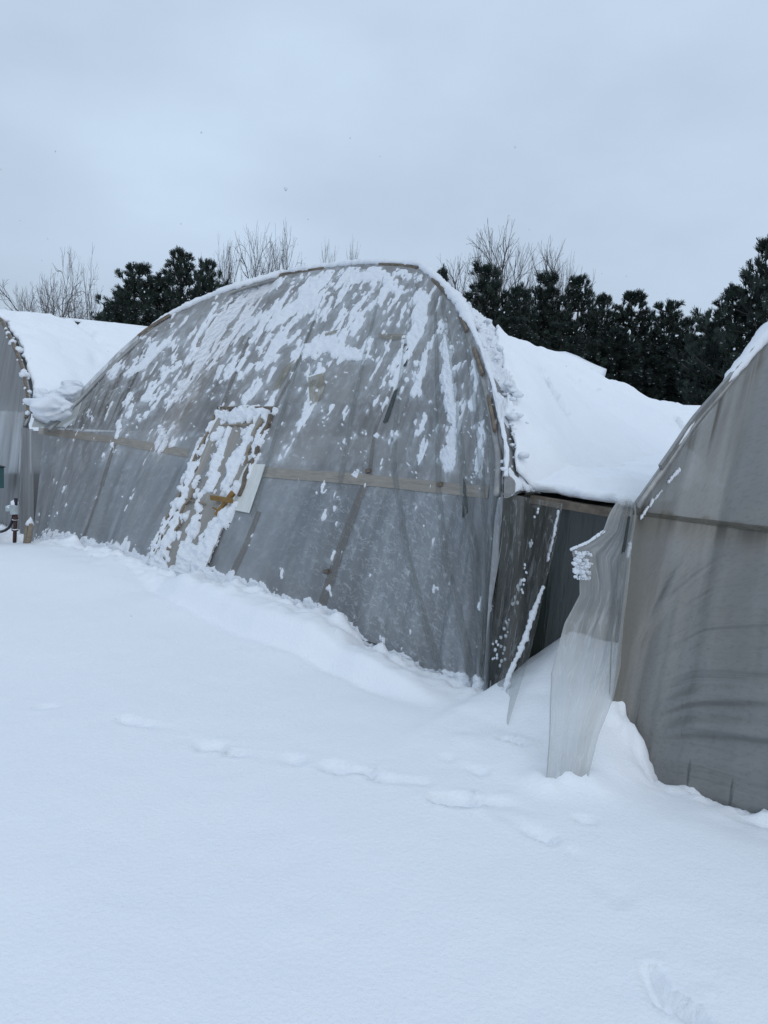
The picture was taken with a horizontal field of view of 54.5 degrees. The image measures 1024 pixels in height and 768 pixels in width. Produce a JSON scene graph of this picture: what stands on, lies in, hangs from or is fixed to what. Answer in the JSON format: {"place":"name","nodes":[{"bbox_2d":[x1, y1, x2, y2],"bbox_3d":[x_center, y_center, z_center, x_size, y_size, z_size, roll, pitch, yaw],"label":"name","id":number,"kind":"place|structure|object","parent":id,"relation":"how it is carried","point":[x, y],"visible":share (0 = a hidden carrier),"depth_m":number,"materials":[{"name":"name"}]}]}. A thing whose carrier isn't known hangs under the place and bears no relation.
{"place":"outdoors","nodes":[
{"label":"outdoors","id":0,"kind":"place"},
{"bbox_2d":[0,131,743,631],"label":"snowflakes","id":1,"kind":"object","parent":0,"point":[308,331],"visible":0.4,"depth_m":5.93,"materials":[{"name":"white"}]},
{"bbox_2d":[0,414,767,1023],"bbox_3d":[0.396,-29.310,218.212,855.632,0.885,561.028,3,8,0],"label":"ground","id":2,"kind":"structure","parent":0,"point":[250,804],"depth_m":2.99,"materials":[{"name":"white snow"}]},
{"bbox_2d":[0,465,4,487],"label":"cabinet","id":3,"kind":"object","parent":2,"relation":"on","point":[2,476],"visible":1,"depth_m":8.53,"materials":[{"name":"teal paint"}]},
{"bbox_2d":[0,498,19,542],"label":"hydrant","id":4,"kind":"object","parent":2,"relation":"on","point":[13,508],"visible":1,"depth_m":7.75,"materials":[{"name":"white metal"}]},
{"bbox_2d":[5,290,39,311],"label":"bare tree","id":5,"kind":"object","parent":2,"relation":"on","point":[27,304],"visible":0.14,"depth_m":44.29,"materials":[{"name":"grey plant"}]},
{"bbox_2d":[0,317,45,540],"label":"greenhouse","id":6,"kind":"object","parent":2,"relation":"on","point":[16,446],"visible":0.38,"depth_m":8.88,"materials":[{"name":"plastic"}]},
{"bbox_2d":[0,316,31,415],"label":"snow clumps","id":7,"kind":"object","parent":6,"relation":"on","point":[22,372],"visible":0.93,"depth_m":8.88,"materials":[{"name":"white snow"}]},
{"bbox_2d":[0,309,144,423],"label":"snow blanket","id":8,"kind":"object","parent":6,"relation":"on","point":[57,350],"visible":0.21,"depth_m":10.18,"materials":[{"name":"white snow"}]},
{"bbox_2d":[32,388,47,397],"bbox_3d":[-3.920,-1.312,8.563,0.239,0.217,0.411,-2,10,-35],"label":"snow lump","id":9,"kind":"object","parent":8,"relation":"on","point":[38,392],"visible":0.46,"depth_m":8.44,"materials":[{"name":"white snow"}]},
{"bbox_2d":[60,380,83,387],"bbox_3d":[-3.745,-1.510,8.958,0.343,0.161,0.313,9,10,32],"label":"snow lump","id":10,"kind":"object","parent":8,"relation":"on","point":[72,383],"visible":0.53,"depth_m":8.85,"materials":[{"name":"white snow"}]},
{"bbox_2d":[60,317,147,327],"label":"snow slab","id":11,"kind":"structure","parent":8,"relation":"on","point":[81,320],"depth_m":14.61,"materials":[{"name":"white snow"}]},
{"bbox_2d":[23,517,33,542],"bbox_3d":[-3.707,0.209,7.789,0.187,0.329,0.083,9,10,35],"label":"wooden stake","id":12,"kind":"object","parent":2,"relation":"on","point":[28,530],"visible":0.94,"depth_m":7.75,"materials":[{"name":"brown wood"}]},
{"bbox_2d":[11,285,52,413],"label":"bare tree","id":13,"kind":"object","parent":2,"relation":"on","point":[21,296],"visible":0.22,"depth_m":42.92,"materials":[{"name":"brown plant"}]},
{"bbox_2d":[0,269,88,319],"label":"bare tree","id":14,"kind":"object","parent":2,"relation":"on","point":[54,296],"visible":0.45,"depth_m":39.93,"materials":[{"name":"brown plant"}]},
{"bbox_2d":[29,274,89,318],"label":"bare tree","id":15,"kind":"object","parent":2,"relation":"on","point":[45,312],"visible":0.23,"depth_m":40.40,"materials":[{"name":"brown plant"}]},
{"bbox_2d":[46,242,113,322],"bbox_3d":[-15.205,-9.081,38.012,4.266,9.103,2.168,1,9,-18],"label":"bare tree","id":16,"kind":"object","parent":2,"relation":"on","point":[66,288],"visible":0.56,"depth_m":37.76,"materials":[{"name":"brown plant"}]},
{"bbox_2d":[68,279,99,323],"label":"bare tree","id":17,"kind":"object","parent":2,"relation":"on","point":[90,308],"visible":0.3,"depth_m":39.13,"materials":[{"name":"brown plant"}]},
{"bbox_2d":[93,286,144,325],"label":"pine tree","id":18,"kind":"object","parent":2,"relation":"on","point":[117,303],"visible":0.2,"depth_m":32.76,"materials":[{"name":"green plant"}]},
{"bbox_2d":[75,261,174,325],"bbox_3d":[-11.553,-7.675,34.542,5.355,7.672,5.569,11,11,42],"label":"pine tree","id":19,"kind":"object","parent":2,"relation":"on","point":[135,285],"visible":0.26,"depth_m":33.62,"materials":[{"name":"green plant"}]},
{"bbox_2d":[124,271,184,325],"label":"pine tree","id":20,"kind":"object","parent":2,"relation":"on","point":[167,294],"visible":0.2,"depth_m":33.67,"materials":[{"name":"green plant"}]},
{"bbox_2d":[153,245,202,318],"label":"pine tree","id":21,"kind":"object","parent":2,"relation":"on","point":[179,271],"visible":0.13,"depth_m":35.77,"materials":[{"name":"green plant"}]},
{"bbox_2d":[181,257,222,303],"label":"pine tree","id":22,"kind":"object","parent":2,"relation":"on","point":[208,267],"visible":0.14,"depth_m":34.80,"materials":[{"name":"green plant"}]},
{"bbox_2d":[184,240,243,295],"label":"bare tree","id":23,"kind":"object","parent":2,"relation":"on","point":[226,266],"visible":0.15,"depth_m":42.82,"materials":[{"name":"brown plant"}]},
{"bbox_2d":[214,279,232,290],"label":"pine tree","id":24,"kind":"object","parent":2,"relation":"on","point":[226,282],"visible":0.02,"depth_m":33.94,"materials":[{"name":"green plant"}]},
{"bbox_2d":[210,232,237,283],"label":"bare tree","id":25,"kind":"object","parent":2,"relation":"on","point":[226,267],"visible":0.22,"depth_m":40.54,"materials":[{"name":"brown plant"}]},
{"bbox_2d":[230,223,280,281],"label":"bare tree","id":26,"kind":"object","parent":2,"relation":"on","point":[256,271],"visible":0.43,"depth_m":40.51,"materials":[{"name":"brown plant"}]},
{"bbox_2d":[267,241,289,269],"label":"bare tree","id":27,"kind":"object","parent":2,"relation":"on","point":[276,257],"visible":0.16,"depth_m":42.99,"materials":[{"name":"grey plant"}]},
{"bbox_2d":[268,219,301,269],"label":"bare tree","id":28,"kind":"object","parent":2,"relation":"on","point":[286,253],"visible":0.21,"depth_m":39.09,"materials":[{"name":"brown plant"}]},
{"bbox_2d":[320,245,336,262],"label":"bare tree","id":29,"kind":"object","parent":2,"relation":"on","point":[327,255],"visible":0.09,"depth_m":44.83,"materials":[{"name":"grey plant"}]},
{"bbox_2d":[32,263,633,690],"bbox_3d":[4.146,-1.254,12.596,6.737,3.622,17.920,10,10,39],"label":"greenhouse","id":30,"kind":"object","parent":2,"relation":"on","point":[280,509],"visible":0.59,"depth_m":6.23,"materials":[{"name":"plastic"}]},
{"bbox_2d":[23,394,74,420],"bbox_3d":[-3.625,-1.125,8.033,0.500,0.299,0.567,6,9,18],"label":"snow lump","id":31,"kind":"object","parent":30,"relation":"on","point":[52,407],"visible":1,"depth_m":7.91,"materials":[{"name":"white snow"}]},
{"bbox_2d":[48,385,81,401],"bbox_3d":[-3.576,-1.331,8.415,0.376,0.202,0.403,11,11,41],"label":"snow lump","id":32,"kind":"object","parent":30,"relation":"on","point":[68,393],"visible":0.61,"depth_m":8.32,"materials":[{"name":"white snow"}]},
{"bbox_2d":[149,406,274,569],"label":"door","id":33,"kind":"structure","parent":30,"relation":"in","point":[210,502],"depth_m":7.13,"materials":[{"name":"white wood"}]},
{"bbox_2d":[34,266,503,688],"bbox_3d":[-0.817,-0.771,7.105,5.990,3.536,2.496,10,11,39],"label":"snow crust","id":34,"kind":"object","parent":30,"relation":"on","point":[191,556],"visible":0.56,"depth_m":7.34,"materials":[{"name":"white snow"}]},
{"bbox_2d":[152,258,509,477],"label":"snow ridge","id":35,"kind":"structure","parent":30,"relation":"on","point":[458,301],"depth_m":7.32,"materials":[{"name":"white snow"}]},
{"bbox_2d":[61,325,698,508],"bbox_3d":[4.380,-1.734,12.693,6.646,1.667,17.205,10,10,39],"label":"snow blanket","id":36,"kind":"object","parent":30,"relation":"on","point":[586,432],"visible":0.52,"depth_m":6.00,"materials":[{"name":"white snow"}]},
{"bbox_2d":[556,351,606,376],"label":"snow slab","id":37,"kind":"structure","parent":36,"relation":"on","point":[596,368],"depth_m":10.81,"materials":[{"name":"white snow"}]},
{"bbox_2d":[444,279,540,497],"bbox_3d":[0.633,-1.452,7.036,1.469,1.979,5.473,3,8,0],"label":"snow crust","id":38,"kind":"object","parent":30,"relation":"on","point":[498,370],"visible":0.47,"depth_m":5.57,"materials":[{"name":"white snow"}]},
{"bbox_2d":[466,302,529,470],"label":"snow clumps","id":39,"kind":"object","parent":30,"relation":"on","point":[515,392],"visible":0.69,"depth_m":5.30,"materials":[{"name":"white snow"}]},
{"bbox_2d":[492,507,559,691],"bbox_3d":[0.807,0.565,4.505,0.474,1.192,0.241,-4,11,-43],"label":"snow line","id":40,"kind":"object","parent":30,"relation":"attached to","point":[524,640],"visible":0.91,"depth_m":4.47,"materials":[{"name":"white snow"}]},
{"bbox_2d":[346,234,360,259],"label":"bare tree","id":41,"kind":"object","parent":2,"relation":"on","point":[352,249],"visible":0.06,"depth_m":45.97,"materials":[{"name":"grey plant"}]},
{"bbox_2d":[436,265,449,282],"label":"pine tree","id":42,"kind":"object","parent":2,"relation":"on","point":[442,271],"visible":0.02,"depth_m":32.88,"materials":[{"name":"green plant"}]},
{"bbox_2d":[437,254,500,310],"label":"bare tree","id":43,"kind":"object","parent":2,"relation":"on","point":[454,282],"visible":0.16,"depth_m":42.60,"materials":[{"name":"brown plant"}]},
{"bbox_2d":[462,237,505,299],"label":"bare tree","id":44,"kind":"object","parent":2,"relation":"on","point":[487,262],"visible":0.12,"depth_m":41.28,"materials":[{"name":"brown plant"}]},
{"bbox_2d":[463,258,513,325],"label":"pine tree","id":45,"kind":"object","parent":2,"relation":"on","point":[486,286],"visible":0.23,"depth_m":33.73,"materials":[{"name":"green plant"}]},
{"bbox_2d":[457,219,548,315],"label":"bare tree","id":46,"kind":"object","parent":2,"relation":"on","point":[490,241],"visible":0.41,"depth_m":40.23,"materials":[{"name":"brown plant"}]},
{"bbox_2d":[492,314,538,342],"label":"pine tree","id":47,"kind":"object","parent":2,"relation":"on","point":[508,325],"visible":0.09,"depth_m":30.66,"materials":[{"name":"green plant"}]},
{"bbox_2d":[502,281,542,340],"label":"pine tree","id":48,"kind":"object","parent":2,"relation":"on","point":[519,292],"visible":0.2,"depth_m":32.88,"materials":[{"name":"green plant"}]},
{"bbox_2d":[506,243,555,324],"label":"bare tree","id":49,"kind":"object","parent":2,"relation":"on","point":[518,252],"visible":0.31,"depth_m":41.09,"materials":[{"name":"brown plant"}]},
{"bbox_2d":[524,268,572,348],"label":"pine tree","id":50,"kind":"object","parent":2,"relation":"on","point":[548,280],"visible":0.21,"depth_m":34.81,"materials":[{"name":"green plant"}]},
{"bbox_2d":[529,235,585,335],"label":"bare tree","id":51,"kind":"object","parent":2,"relation":"on","point":[551,265],"visible":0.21,"depth_m":41.98,"materials":[{"name":"brown plant"}]},
{"bbox_2d":[537,273,605,352],"bbox_3d":[8.754,-6.809,34.683,4.988,8.332,4.982,6,8,17],"label":"pine tree","id":52,"kind":"object","parent":2,"relation":"on","point":[578,298],"visible":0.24,"depth_m":33.83,"materials":[{"name":"green plant"}]},
{"bbox_2d":[552,252,595,318],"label":"bare tree","id":53,"kind":"object","parent":2,"relation":"on","point":[567,279],"visible":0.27,"depth_m":42.07,"materials":[{"name":"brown plant"}]},
{"bbox_2d":[532,320,618,379],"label":"pine tree","id":54,"kind":"object","parent":2,"relation":"on","point":[558,329],"visible":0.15,"depth_m":30.67,"materials":[{"name":"green plant"}]},
{"bbox_2d":[569,291,632,381],"bbox_3d":[9.491,-6.102,33.399,3.669,7.384,3.815,-1,9,-30],"label":"pine tree","id":55,"kind":"object","parent":2,"relation":"on","point":[599,313],"visible":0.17,"depth_m":32.85,"materials":[{"name":"green plant"}]},
{"bbox_2d":[584,329,680,402],"bbox_3d":[9.625,-4.873,31.474,6.031,5.510,6.272,2,8,-8],"label":"pine tree","id":56,"kind":"object","parent":2,"relation":"on","point":[610,349],"visible":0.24,"depth_m":30.47,"materials":[{"name":"green plant"}]},
{"bbox_2d":[596,288,668,397],"bbox_3d":[11.354,-6.357,34.648,5.890,7.758,5.838,5,8,12],"label":"pine tree","id":57,"kind":"object","parent":2,"relation":"on","point":[634,298],"visible":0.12,"depth_m":33.66,"materials":[{"name":"green plant"}]},
{"bbox_2d":[609,343,699,401],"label":"pine tree","id":58,"kind":"object","parent":2,"relation":"on","point":[664,370],"visible":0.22,"depth_m":29.65,"materials":[{"name":"green plant"}]},
{"bbox_2d":[549,343,767,812],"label":"greenhouse","id":59,"kind":"object","parent":2,"relation":"on","point":[690,689],"visible":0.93,"depth_m":4.06,"materials":[{"name":"plastic"}]},
{"bbox_2d":[570,530,604,579],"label":"snow bits","id":60,"kind":"object","parent":59,"relation":"attached to","point":[582,569],"visible":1,"depth_m":3.98,"materials":[{"name":"white snow"}]},
{"bbox_2d":[627,467,680,557],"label":"snow bits","id":61,"kind":"object","parent":59,"relation":"attached to","point":[674,474],"visible":1,"depth_m":4.03,"materials":[{"name":"white snow"}]},
{"bbox_2d":[679,322,767,444],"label":"snow ridge","id":62,"kind":"structure","parent":59,"relation":"on","point":[758,342],"depth_m":4.50,"materials":[{"name":"white snow"}]},
{"bbox_2d":[628,298,692,384],"bbox_3d":[12.375,-5.909,33.635,4.841,7.277,4.835,-2,10,-35],"label":"pine tree","id":63,"kind":"object","parent":2,"relation":"on","point":[671,318],"visible":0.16,"depth_m":32.80,"materials":[{"name":"green plant"}]},
{"bbox_2d":[659,315,697,396],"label":"pine tree","id":64,"kind":"object","parent":2,"relation":"on","point":[685,323],"visible":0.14,"depth_m":31.91,"materials":[{"name":"green plant"}]},
{"bbox_2d":[664,316,714,404],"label":"pine tree","id":65,"kind":"object","parent":2,"relation":"on","point":[696,336],"visible":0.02,"depth_m":29.98,"materials":[{"name":"green plant"}]},
{"bbox_2d":[667,341,725,404],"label":"pine tree","id":66,"kind":"object","parent":2,"relation":"on","point":[680,401],"visible":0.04,"depth_m":28.77,"materials":[{"name":"green plant"}]},
{"bbox_2d":[666,284,757,404],"bbox_3d":[12.456,-4.838,27.403,4.252,6.926,4.422,4,8,2],"label":"pine tree","id":67,"kind":"object","parent":2,"relation":"on","point":[701,395],"visible":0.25,"depth_m":27.03,"materials":[{"name":"green plant"}]},
{"bbox_2d":[677,235,767,404],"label":"pine tree","id":68,"kind":"object","parent":2,"relation":"on","point":[757,287],"visible":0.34,"depth_m":26.21,"materials":[{"name":"green plant"}]},
{"bbox_2d":[0,0,767,353],"label":"sky","id":69,"kind":"structure","parent":0,"point":[638,129],"materials":[{"name":"grey"}]}
]}

